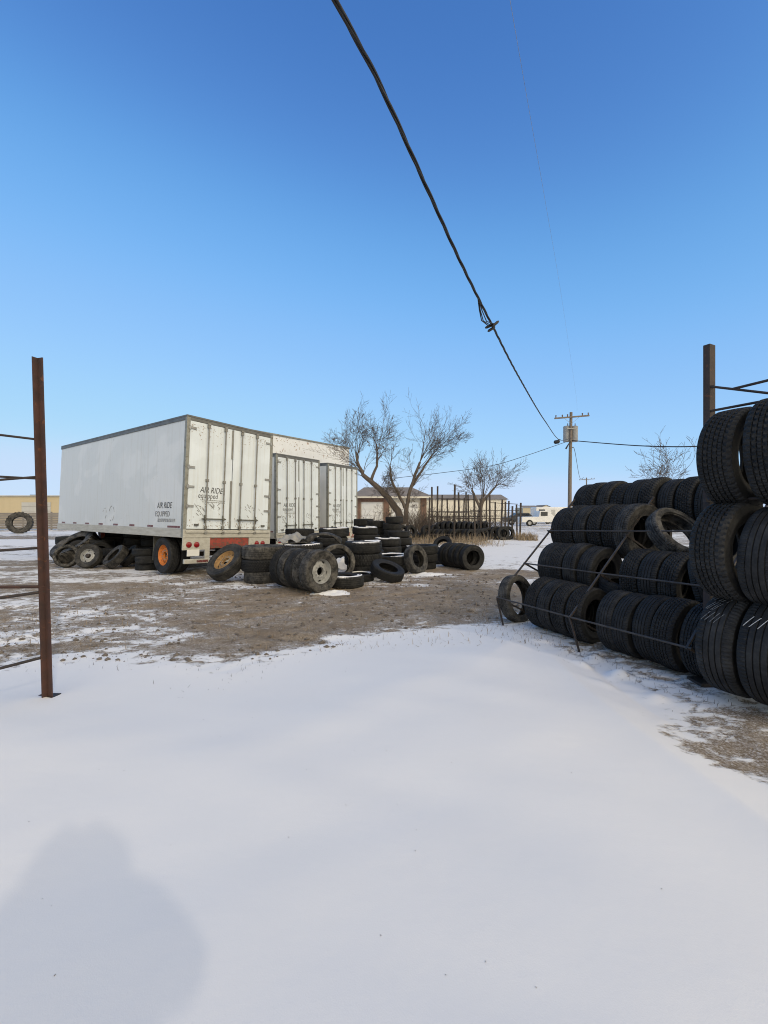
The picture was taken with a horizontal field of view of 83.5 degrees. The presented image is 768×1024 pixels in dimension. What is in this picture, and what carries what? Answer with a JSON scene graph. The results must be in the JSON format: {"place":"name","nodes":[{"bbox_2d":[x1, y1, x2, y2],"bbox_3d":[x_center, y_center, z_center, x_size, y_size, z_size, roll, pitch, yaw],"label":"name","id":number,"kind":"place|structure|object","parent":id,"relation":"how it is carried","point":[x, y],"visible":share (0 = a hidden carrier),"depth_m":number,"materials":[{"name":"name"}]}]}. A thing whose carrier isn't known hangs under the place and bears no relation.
{"place":"outdoors","nodes":[
{"label":"outdoors","id":0,"kind":"place"},
{"bbox_2d":[0,495,59,519],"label":"warehouse","id":1,"kind":"structure","parent":0,"point":[17,503],"depth_m":60.00,"materials":[{"name":"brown wood"}]},
{"bbox_2d":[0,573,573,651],"bbox_3d":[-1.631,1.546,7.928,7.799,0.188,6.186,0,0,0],"label":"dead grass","id":2,"kind":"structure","parent":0,"point":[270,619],"depth_m":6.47,"materials":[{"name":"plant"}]},
{"bbox_2d":[257,430,349,465],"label":"metal shed","id":3,"kind":"structure","parent":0,"point":[289,445],"depth_m":29.26,"materials":[{"name":"metal"}]},
{"bbox_2d":[0,574,646,661],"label":"gravel","id":4,"kind":"structure","parent":0,"point":[187,659],"depth_m":6.38,"materials":[{"name":"gravel"}]},
{"bbox_2d":[317,537,347,545],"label":"truck tyre","id":5,"kind":"object","parent":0,"point":[327,541],"visible":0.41,"depth_m":13.33,"materials":[{"name":"rubber"}]},
{"bbox_2d":[319,527,348,537],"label":"truck tyre","id":6,"kind":"object","parent":5,"relation":"on","point":[341,531],"visible":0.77,"depth_m":13.38,"materials":[{"name":"rubber"}]},
{"bbox_2d":[344,552,381,565],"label":"truck tyre","id":7,"kind":"object","parent":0,"point":[364,559],"visible":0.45,"depth_m":10.41,"materials":[{"name":"rubber"}]},
{"bbox_2d":[345,540,380,553],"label":"truck tyre","id":8,"kind":"object","parent":7,"relation":"on","point":[364,546],"visible":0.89,"depth_m":10.44,"materials":[{"name":"rubber"}]},
{"bbox_2d":[352,526,377,534],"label":"truck tyre","id":9,"kind":"object","parent":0,"point":[364,530],"visible":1,"depth_m":14.60,"materials":[{"name":"rubber"}]},
{"bbox_2d":[0,512,767,1023],"bbox_3d":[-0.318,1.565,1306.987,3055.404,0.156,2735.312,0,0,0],"label":"ground","id":10,"kind":"structure","parent":0,"point":[488,826],"depth_m":2.16,"materials":[{"name":"snow"}]},
{"bbox_2d":[5,512,33,533],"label":"tractor tyre","id":11,"kind":"object","parent":10,"relation":"on","point":[12,517],"visible":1,"depth_m":31.87,"materials":[{"name":"rubber"}]},
{"bbox_2d":[0,512,58,529],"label":"plank fence","id":12,"kind":"object","parent":10,"relation":"on","point":[23,522],"visible":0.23,"depth_m":38.00,"materials":[{"name":"grey wood"}]},
{"bbox_2d":[0,356,60,697],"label":"empty tyre rack","id":13,"kind":"object","parent":10,"relation":"on","point":[42,548],"visible":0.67,"depth_m":3.60,"materials":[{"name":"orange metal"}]},
{"bbox_2d":[53,545,77,567],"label":"truck tyre","id":14,"kind":"object","parent":10,"relation":"on","point":[58,551],"visible":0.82,"depth_m":12.35,"materials":[{"name":"rubber"}]},
{"bbox_2d":[49,531,99,563],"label":"tractor tyre","id":15,"kind":"object","parent":10,"relation":"on","point":[66,556],"visible":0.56,"depth_m":13.64,"materials":[{"name":"rubber"}]},
{"bbox_2d":[74,544,102,567],"bbox_3d":[-8.438,1.265,12.300,0.700,0.700,0.210,16,-20,3],"label":"truck wheel","id":16,"kind":"object","parent":10,"relation":"on","point":[84,553],"visible":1,"depth_m":12.24,"materials":[{"name":"rubber"}]},
{"bbox_2d":[103,545,128,568],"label":"truck tyre","id":17,"kind":"object","parent":10,"relation":"on","point":[115,557],"visible":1,"depth_m":12.05,"materials":[{"name":"rubber"}]},
{"bbox_2d":[135,563,156,570],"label":"truck tyre","id":18,"kind":"object","parent":10,"relation":"on","point":[144,567],"visible":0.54,"depth_m":11.75,"materials":[{"name":"rubber"}]},
{"bbox_2d":[135,556,153,563],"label":"truck tyre","id":19,"kind":"object","parent":18,"relation":"on","point":[143,559],"visible":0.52,"depth_m":11.63,"materials":[{"name":"rubber"}]},
{"bbox_2d":[132,547,152,555],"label":"truck tyre","id":20,"kind":"object","parent":19,"relation":"on","point":[145,551],"visible":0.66,"depth_m":11.70,"materials":[{"name":"rubber"}]},
{"bbox_2d":[57,414,272,572],"bbox_3d":[-7.440,-0.349,13.911,8.586,3.950,2.616,0,-2,36],"label":"box trailer","id":21,"kind":"object","parent":10,"relation":"on","point":[182,489],"visible":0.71,"depth_m":11.54,"materials":[{"name":"metal"}]},
{"bbox_2d":[206,544,242,580],"bbox_3d":[-3.660,1.165,10.000,0.950,0.950,0.266,-13,-49,19],"label":"truck wheel","id":22,"kind":"object","parent":10,"relation":"on","point":[217,569],"visible":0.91,"depth_m":9.86,"materials":[{"name":"rubber"}]},
{"bbox_2d":[244,572,274,583],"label":"truck tyre","id":23,"kind":"object","parent":10,"relation":"on","point":[257,577],"visible":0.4,"depth_m":9.54,"materials":[{"name":"rubber"}]},
{"bbox_2d":[241,559,270,571],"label":"truck tyre","id":24,"kind":"object","parent":23,"relation":"on","point":[248,565],"visible":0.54,"depth_m":9.53,"materials":[{"name":"rubber"}]},
{"bbox_2d":[241,544,283,559],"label":"truck tyre","id":25,"kind":"object","parent":24,"relation":"on","point":[259,551],"visible":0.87,"depth_m":9.57,"materials":[{"name":"rubber"}]},
{"bbox_2d":[269,547,291,586],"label":"truck tyre","id":26,"kind":"object","parent":10,"relation":"on","point":[274,563],"visible":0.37,"depth_m":8.96,"materials":[{"name":"rubber"}]},
{"bbox_2d":[277,548,301,587],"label":"truck tyre","id":27,"kind":"object","parent":10,"relation":"on","point":[281,564],"visible":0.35,"depth_m":8.81,"materials":[{"name":"rubber"}]},
{"bbox_2d":[283,542,322,549],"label":"truck tyre","id":28,"kind":"object","parent":27,"relation":"on","point":[311,545],"visible":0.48,"depth_m":10.50,"materials":[{"name":"rubber"}]},
{"bbox_2d":[276,532,312,543],"bbox_3d":[-2.280,0.639,10.950,0.850,0.276,0.700,0,0,-23],"label":"crumpled tarp","id":29,"kind":"object","parent":28,"relation":"on","point":[296,537],"visible":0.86,"depth_m":10.76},
{"bbox_2d":[305,532,341,543],"bbox_3d":[-1.521,0.650,10.984,0.994,0.287,0.364,4,6,-25],"label":"tyre casing","id":30,"kind":"object","parent":29,"relation":"on","point":[312,537],"visible":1,"depth_m":10.83,"materials":[{"name":"rubber"}]},
{"bbox_2d":[270,453,319,544],"bbox_3d":[-7.001,-0.300,19.236,8.586,3.800,2.566,0,0,30],"label":"box trailer","id":31,"kind":"object","parent":10,"relation":"on","point":[295,495],"visible":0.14,"depth_m":16.81,"materials":[{"name":"metal"}]},
{"bbox_2d":[284,549,315,589],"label":"truck tyre","id":32,"kind":"object","parent":10,"relation":"on","point":[293,555],"visible":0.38,"depth_m":8.61,"materials":[{"name":"rubber"}]},
{"bbox_2d":[292,549,323,590],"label":"truck tyre","id":33,"kind":"object","parent":10,"relation":"on","point":[296,565],"visible":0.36,"depth_m":8.48,"materials":[{"name":"rubber"}]},
{"bbox_2d":[299,549,337,592],"bbox_3d":[-1.290,1.175,8.550,0.252,0.860,0.860,0,31,42],"label":"truck wheel","id":34,"kind":"object","parent":10,"relation":"on","point":[309,567],"visible":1,"depth_m":8.45,"materials":[{"name":"rubber"}]},
{"bbox_2d":[320,463,356,537],"bbox_3d":[-5.563,-0.320,22.443,8.586,3.800,2.386,0,0,30],"label":"box trailer","id":35,"kind":"object","parent":10,"relation":"on","point":[338,495],"visible":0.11,"depth_m":19.99,"materials":[{"name":"metal"}]},
{"bbox_2d":[324,544,354,571],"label":"truck tyre","id":36,"kind":"object","parent":10,"relation":"on","point":[349,554],"visible":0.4,"depth_m":10.15,"materials":[{"name":"rubber"}]},
{"bbox_2d":[332,572,363,588],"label":"truck tyre","id":37,"kind":"object","parent":10,"relation":"on","point":[348,580],"visible":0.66,"depth_m":8.97,"materials":[{"name":"rubber"}]},
{"bbox_2d":[303,391,403,518],"bbox_3d":[-2.071,-3.221,27.153,6.695,8.085,4.223,0,0,20],"label":"bare tree","id":38,"kind":"object","parent":10,"relation":"on","point":[383,492],"visible":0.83,"depth_m":26.84,"materials":[{"name":"brown plant"}]},
{"bbox_2d":[370,559,404,582],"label":"truck tyre","id":39,"kind":"object","parent":10,"relation":"on","point":[394,573],"visible":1,"depth_m":9.79,"materials":[{"name":"rubber"}]},
{"bbox_2d":[378,503,442,539],"bbox_3d":[1.678,0.504,24.733,4.042,2.274,3.875,0,0,28],"label":"leafless bush","id":40,"kind":"object","parent":10,"relation":"on","point":[416,524],"visible":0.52,"depth_m":24.24,"materials":[{"name":"plant"}]},
{"bbox_2d":[403,544,427,573],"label":"truck tyre","id":41,"kind":"object","parent":10,"relation":"on","point":[409,563],"visible":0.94,"depth_m":11.06,"materials":[{"name":"rubber"}]},
{"bbox_2d":[373,388,471,521],"bbox_3d":[2.588,-3.525,26.623,6.304,8.350,4.461,0,0,20],"label":"bare tree","id":42,"kind":"object","parent":10,"relation":"on","point":[415,478],"visible":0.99,"depth_m":26.36,"materials":[{"name":"brown plant"}]},
{"bbox_2d":[428,485,482,541],"bbox_3d":[3.888,0.085,23.125,3.275,3.071,2.394,0,0,0],"label":"tyre rack","id":43,"kind":"object","parent":10,"relation":"on","point":[453,512],"visible":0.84,"depth_m":22.31,"materials":[{"name":"metal"}]},
{"bbox_2d":[409,532,505,546],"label":"dry weeds","id":44,"kind":"object","parent":10,"relation":"on","point":[475,541],"visible":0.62,"depth_m":21.01,"materials":[{"name":"plant"}]},
{"bbox_2d":[448,543,470,567],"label":"truck tyre","id":45,"kind":"object","parent":10,"relation":"on","point":[451,553],"visible":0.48,"depth_m":12.12,"materials":[{"name":"rubber"}]},
{"bbox_2d":[453,544,476,569],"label":"truck tyre","id":46,"kind":"object","parent":10,"relation":"on","point":[458,549],"visible":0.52,"depth_m":11.96,"materials":[{"name":"rubber"}]},
{"bbox_2d":[459,544,484,570],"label":"truck tyre","id":47,"kind":"object","parent":10,"relation":"on","point":[479,561],"visible":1,"depth_m":11.77,"materials":[{"name":"rubber"}]},
{"bbox_2d":[441,492,510,525],"bbox_3d":[6.502,0.161,29.734,5.726,2.922,1.452,0,0,-25],"label":"tyre rack","id":48,"kind":"object","parent":10,"relation":"on","point":[464,503],"visible":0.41,"depth_m":29.92,"materials":[{"name":"metal"}]},
{"bbox_2d":[448,450,527,515],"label":"bare tree","id":49,"kind":"object","parent":10,"relation":"on","point":[483,494],"visible":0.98,"depth_m":43.83,"materials":[{"name":"brown plant"}]},
{"bbox_2d":[467,494,521,538],"bbox_3d":[6.997,0.260,27.224,4.031,2.722,3.652,0,0,0],"label":"tyre rack","id":50,"kind":"object","parent":10,"relation":"on","point":[502,510],"visible":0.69,"depth_m":26.95,"materials":[{"name":"metal"}]},
{"bbox_2d":[498,575,529,621],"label":"car tyre","id":51,"kind":"object","parent":10,"relation":"on","point":[504,591],"visible":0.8,"depth_m":6.21,"materials":[{"name":"rubber"}]},
{"bbox_2d":[510,531,538,540],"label":"dry weeds","id":52,"kind":"object","parent":10,"relation":"on","point":[524,537],"visible":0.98,"depth_m":24.39,"materials":[{"name":"plant"}]},
{"bbox_2d":[518,511,553,525],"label":"pickup truck","id":53,"kind":"object","parent":10,"relation":"on","point":[543,516],"visible":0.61,"depth_m":48.00,"materials":[{"name":"white paint"}]},
{"bbox_2d":[524,576,556,628],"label":"car tyre","id":54,"kind":"object","parent":10,"relation":"on","point":[536,586],"visible":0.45,"depth_m":5.81,"materials":[{"name":"rubber"}]},
{"bbox_2d":[530,507,559,523],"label":"camper trailer","id":55,"kind":"object","parent":10,"relation":"on","point":[553,511],"visible":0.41,"depth_m":58.00,"materials":[{"name":"white paint"}]},
{"bbox_2d":[536,579,569,633],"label":"car tyre","id":56,"kind":"object","parent":10,"relation":"on","point":[547,593],"visible":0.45,"depth_m":5.58,"materials":[{"name":"rubber"}]},
{"bbox_2d":[550,582,592,637],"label":"car tyre","id":57,"kind":"object","parent":10,"relation":"on","point":[562,594],"visible":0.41,"depth_m":5.38,"materials":[{"name":"rubber"}]},
{"bbox_2d":[554,412,589,507],"bbox_3d":[15.662,-3.325,36.132,2.908,10.054,0.996,0,0,0],"label":"utility pole","id":58,"kind":"object","parent":10,"relation":"on","point":[570,431],"visible":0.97,"depth_m":35.89,"materials":[{"name":"brown wood"}]},
{"bbox_2d":[331,0,570,440],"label":"service cable","id":59,"kind":"object","parent":58,"relation":"attached to","point":[349,26],"visible":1,"depth_m":3.78,"materials":[{"name":"rubber"}]},
{"bbox_2d":[565,586,605,643],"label":"car tyre","id":60,"kind":"object","parent":10,"relation":"on","point":[583,598],"visible":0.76,"depth_m":5.17,"materials":[{"name":"rubber"}]},
{"bbox_2d":[596,590,633,652],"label":"car tyre","id":61,"kind":"object","parent":10,"relation":"on","point":[610,601],"visible":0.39,"depth_m":4.81,"materials":[{"name":"rubber"}]},
{"bbox_2d":[611,593,650,658],"bbox_3d":[2.828,1.255,4.762,0.700,0.700,0.200,-26,11,-22],"label":"car tyre","id":62,"kind":"object","parent":10,"relation":"on","point":[624,611],"visible":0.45,"depth_m":4.62,"materials":[{"name":"rubber"}]},
{"bbox_2d":[496,496,767,652],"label":"tyre rack","id":63,"kind":"object","parent":10,"relation":"on","point":[692,637],"visible":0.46,"depth_m":5.31,"materials":[{"name":"metal"}]},
{"bbox_2d":[537,542,563,576],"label":"car tyre","id":64,"kind":"object","parent":63,"relation":"on","point":[547,551],"visible":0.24,"depth_m":6.22,"materials":[{"name":"rubber"}]},
{"bbox_2d":[551,508,569,542],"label":"car tyre","id":65,"kind":"object","parent":63,"relation":"on","point":[556,523],"visible":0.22,"depth_m":6.62,"materials":[{"name":"rubber"}]},
{"bbox_2d":[548,543,575,579],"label":"car tyre","id":66,"kind":"object","parent":63,"relation":"on","point":[557,556],"visible":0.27,"depth_m":6.00,"materials":[{"name":"rubber"}]},
{"bbox_2d":[560,505,588,542],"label":"car tyre","id":67,"kind":"object","parent":63,"relation":"on","point":[568,519],"visible":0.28,"depth_m":6.42,"materials":[{"name":"rubber"}]},
{"bbox_2d":[573,484,592,505],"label":"car tyre","id":68,"kind":"object","parent":63,"relation":"on","point":[579,495],"visible":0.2,"depth_m":6.88,"materials":[{"name":"rubber"}]},
{"bbox_2d":[562,543,604,582],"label":"car tyre","id":69,"kind":"object","parent":63,"relation":"on","point":[573,555],"visible":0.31,"depth_m":5.79,"materials":[{"name":"rubber"}]},
{"bbox_2d":[573,505,598,543],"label":"car tyre","id":70,"kind":"object","parent":63,"relation":"on","point":[581,518],"visible":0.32,"depth_m":6.20,"materials":[{"name":"rubber"}]},
{"bbox_2d":[582,482,606,505],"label":"car tyre","id":71,"kind":"object","parent":63,"relation":"on","point":[590,495],"visible":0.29,"depth_m":6.64,"materials":[{"name":"rubber"}]},
{"bbox_2d":[577,546,621,587],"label":"car tyre","id":72,"kind":"object","parent":63,"relation":"on","point":[592,558],"visible":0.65,"depth_m":5.62,"materials":[{"name":"rubber"}]},
{"bbox_2d":[586,504,618,546],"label":"car tyre","id":73,"kind":"object","parent":63,"relation":"on","point":[596,517],"visible":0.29,"depth_m":6.00,"materials":[{"name":"rubber"}]},
{"bbox_2d":[598,573,619,593],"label":"car tyre","id":74,"kind":"object","parent":63,"relation":"on","point":[605,585],"visible":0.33,"depth_m":5.40,"materials":[{"name":"rubber"}]},
{"bbox_2d":[596,481,626,504],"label":"car tyre","id":75,"kind":"object","parent":63,"relation":"on","point":[607,489],"visible":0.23,"depth_m":6.45,"materials":[{"name":"rubber"}]},
{"bbox_2d":[610,483,630,504],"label":"car tyre","id":76,"kind":"object","parent":63,"relation":"on","point":[618,494],"visible":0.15,"depth_m":6.27,"materials":[{"name":"rubber"}]},
{"bbox_2d":[601,504,646,558],"bbox_3d":[3.327,0.270,5.947,0.750,0.750,0.220,34,-14,-24],"label":"car tyre","id":77,"kind":"object","parent":63,"relation":"on","point":[609,519],"visible":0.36,"depth_m":5.83,"materials":[{"name":"rubber"}]},
{"bbox_2d":[623,479,648,526],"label":"car tyre","id":78,"kind":"object","parent":63,"relation":"on","point":[631,495],"visible":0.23,"depth_m":6.05,"materials":[{"name":"rubber"}]},
{"bbox_2d":[619,549,656,592],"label":"car tyre","id":79,"kind":"object","parent":63,"relation":"on","point":[631,562],"visible":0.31,"depth_m":5.06,"materials":[{"name":"rubber"}]},
{"bbox_2d":[613,503,666,556],"bbox_3d":[3.420,0.270,5.737,0.770,0.770,0.220,37,-12,-16],"label":"car tyre","id":80,"kind":"object","parent":63,"relation":"on","point":[628,516],"visible":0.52,"depth_m":5.61,"materials":[{"name":"rubber"}]},
{"bbox_2d":[638,477,671,529],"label":"car tyre","id":81,"kind":"object","parent":63,"relation":"on","point":[650,489],"visible":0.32,"depth_m":5.84,"materials":[{"name":"rubber"}]},
{"bbox_2d":[637,551,686,594],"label":"car tyre","id":82,"kind":"object","parent":63,"relation":"on","point":[651,564],"visible":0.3,"depth_m":4.85,"materials":[{"name":"rubber"}]},
{"bbox_2d":[645,508,694,552],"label":"car tyre","id":83,"kind":"object","parent":63,"relation":"on","point":[664,541],"visible":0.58,"depth_m":5.23,"materials":[{"name":"rubber"}]},
{"bbox_2d":[657,479,683,529],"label":"car tyre","id":84,"kind":"object","parent":63,"relation":"on","point":[666,494],"visible":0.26,"depth_m":5.66,"materials":[{"name":"rubber"}]},
{"bbox_2d":[657,552,695,600],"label":"car tyre","id":85,"kind":"object","parent":63,"relation":"on","point":[674,567],"visible":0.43,"depth_m":4.66,"materials":[{"name":"rubber"}]},
{"bbox_2d":[675,476,699,520],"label":"car tyre","id":86,"kind":"object","parent":63,"relation":"on","point":[685,494],"visible":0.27,"depth_m":5.44,"materials":[{"name":"rubber"}]},
{"bbox_2d":[687,559,702,602],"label":"car tyre","id":87,"kind":"object","parent":63,"relation":"on","point":[698,593],"visible":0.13,"depth_m":4.40,"materials":[{"name":"rubber"}]},
{"bbox_2d":[694,484,702,518],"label":"car tyre","id":88,"kind":"object","parent":63,"relation":"on","point":[698,504],"visible":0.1,"depth_m":5.29,"materials":[{"name":"rubber"}]},
{"bbox_2d":[632,595,682,663],"bbox_3d":[2.950,1.245,4.582,0.710,0.710,0.200,-47,18,-18],"label":"car tyre","id":89,"kind":"object","parent":10,"relation":"on","point":[646,609],"visible":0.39,"depth_m":4.45,"materials":[{"name":"rubber"}]},
{"bbox_2d":[625,425,696,478],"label":"bare tree","id":90,"kind":"object","parent":10,"relation":"on","point":[669,466],"visible":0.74,"depth_m":42.87,"materials":[{"name":"brown plant"}]},
{"bbox_2d":[650,597,699,672],"bbox_3d":[3.015,1.240,4.358,0.730,0.730,0.220,18,-6,-25],"label":"car tyre","id":91,"kind":"object","parent":10,"relation":"on","point":[669,617],"visible":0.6,"depth_m":4.21,"materials":[{"name":"rubber"}]},
{"bbox_2d":[679,603,703,677],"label":"car tyre","id":92,"kind":"object","parent":10,"relation":"on","point":[688,627],"visible":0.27,"depth_m":4.04,"materials":[{"name":"rubber"}]},
{"bbox_2d":[687,344,767,687],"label":"tyre rack","id":93,"kind":"object","parent":10,"relation":"on","point":[709,387],"visible":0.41,"depth_m":4.01,"materials":[{"name":"brown metal"}]},
{"bbox_2d":[695,597,752,697],"bbox_3d":[3.049,1.125,3.689,0.860,0.860,0.280,6,-3,-26],"label":"truck tyre","id":94,"kind":"object","parent":93,"relation":"on","point":[718,627],"visible":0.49,"depth_m":3.50,"materials":[{"name":"rubber"}]},
{"bbox_2d":[689,502,763,601],"bbox_3d":[2.995,0.330,3.663,0.850,0.850,0.280,-11,3,-23],"label":"truck tyre","id":95,"kind":"object","parent":93,"relation":"on","point":[717,528],"visible":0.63,"depth_m":3.49,"materials":[{"name":"rubber"}]},
{"bbox_2d":[696,406,763,504],"bbox_3d":[3.049,-0.460,3.689,0.850,0.850,0.270,5,-2,-26],"label":"truck tyre","id":96,"kind":"object","parent":93,"relation":"on","point":[721,472],"visible":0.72,"depth_m":3.51,"materials":[{"name":"rubber"}]},
{"bbox_2d":[736,603,767,705],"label":"truck tyre","id":97,"kind":"object","parent":93,"relation":"on","point":[752,654],"visible":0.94,"depth_m":3.28,"materials":[{"name":"rubber"}]},
{"bbox_2d":[736,507,767,604],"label":"truck tyre","id":98,"kind":"object","parent":93,"relation":"on","point":[752,562],"visible":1,"depth_m":3.28,"materials":[{"name":"rubber"}]},
{"bbox_2d":[742,398,767,504],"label":"truck tyre","id":99,"kind":"object","parent":93,"relation":"on","point":[755,445],"visible":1,"depth_m":3.27,"materials":[{"name":"rubber"}]},
{"bbox_2d":[0,0,767,511],"label":"sky","id":100,"kind":"structure","parent":0,"point":[216,210],"materials":[{"name":"blue"}]},
{"bbox_2d":[374,537,400,545],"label":"truck tyre","id":101,"kind":"object","parent":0,"point":[391,541],"visible":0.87,"depth_m":13.86,"materials":[{"name":"rubber"}]},
{"bbox_2d":[382,553,404,564],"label":"truck tyre","id":102,"kind":"object","parent":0,"point":[397,558],"visible":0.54,"depth_m":11.07,"materials":[{"name":"rubber"}]},
{"bbox_2d":[357,487,430,526],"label":"brick garage","id":103,"kind":"structure","parent":0,"point":[366,503],"depth_m":40.06,"materials":[{"name":"white paint"}]},
{"bbox_2d":[361,502,381,520],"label":"garage door","id":104,"kind":"structure","parent":103,"relation":"in","point":[368,507],"depth_m":40.06,"materials":[{"name":"white paint"}]},
{"bbox_2d":[427,495,507,521],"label":"white building","id":105,"kind":"structure","parent":0,"point":[496,498],"depth_m":72.00,"materials":[{"name":"white"}]},
{"bbox_2d":[474,616,766,741],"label":"dead grass","id":106,"kind":"structure","parent":0,"point":[643,678],"depth_m":4.09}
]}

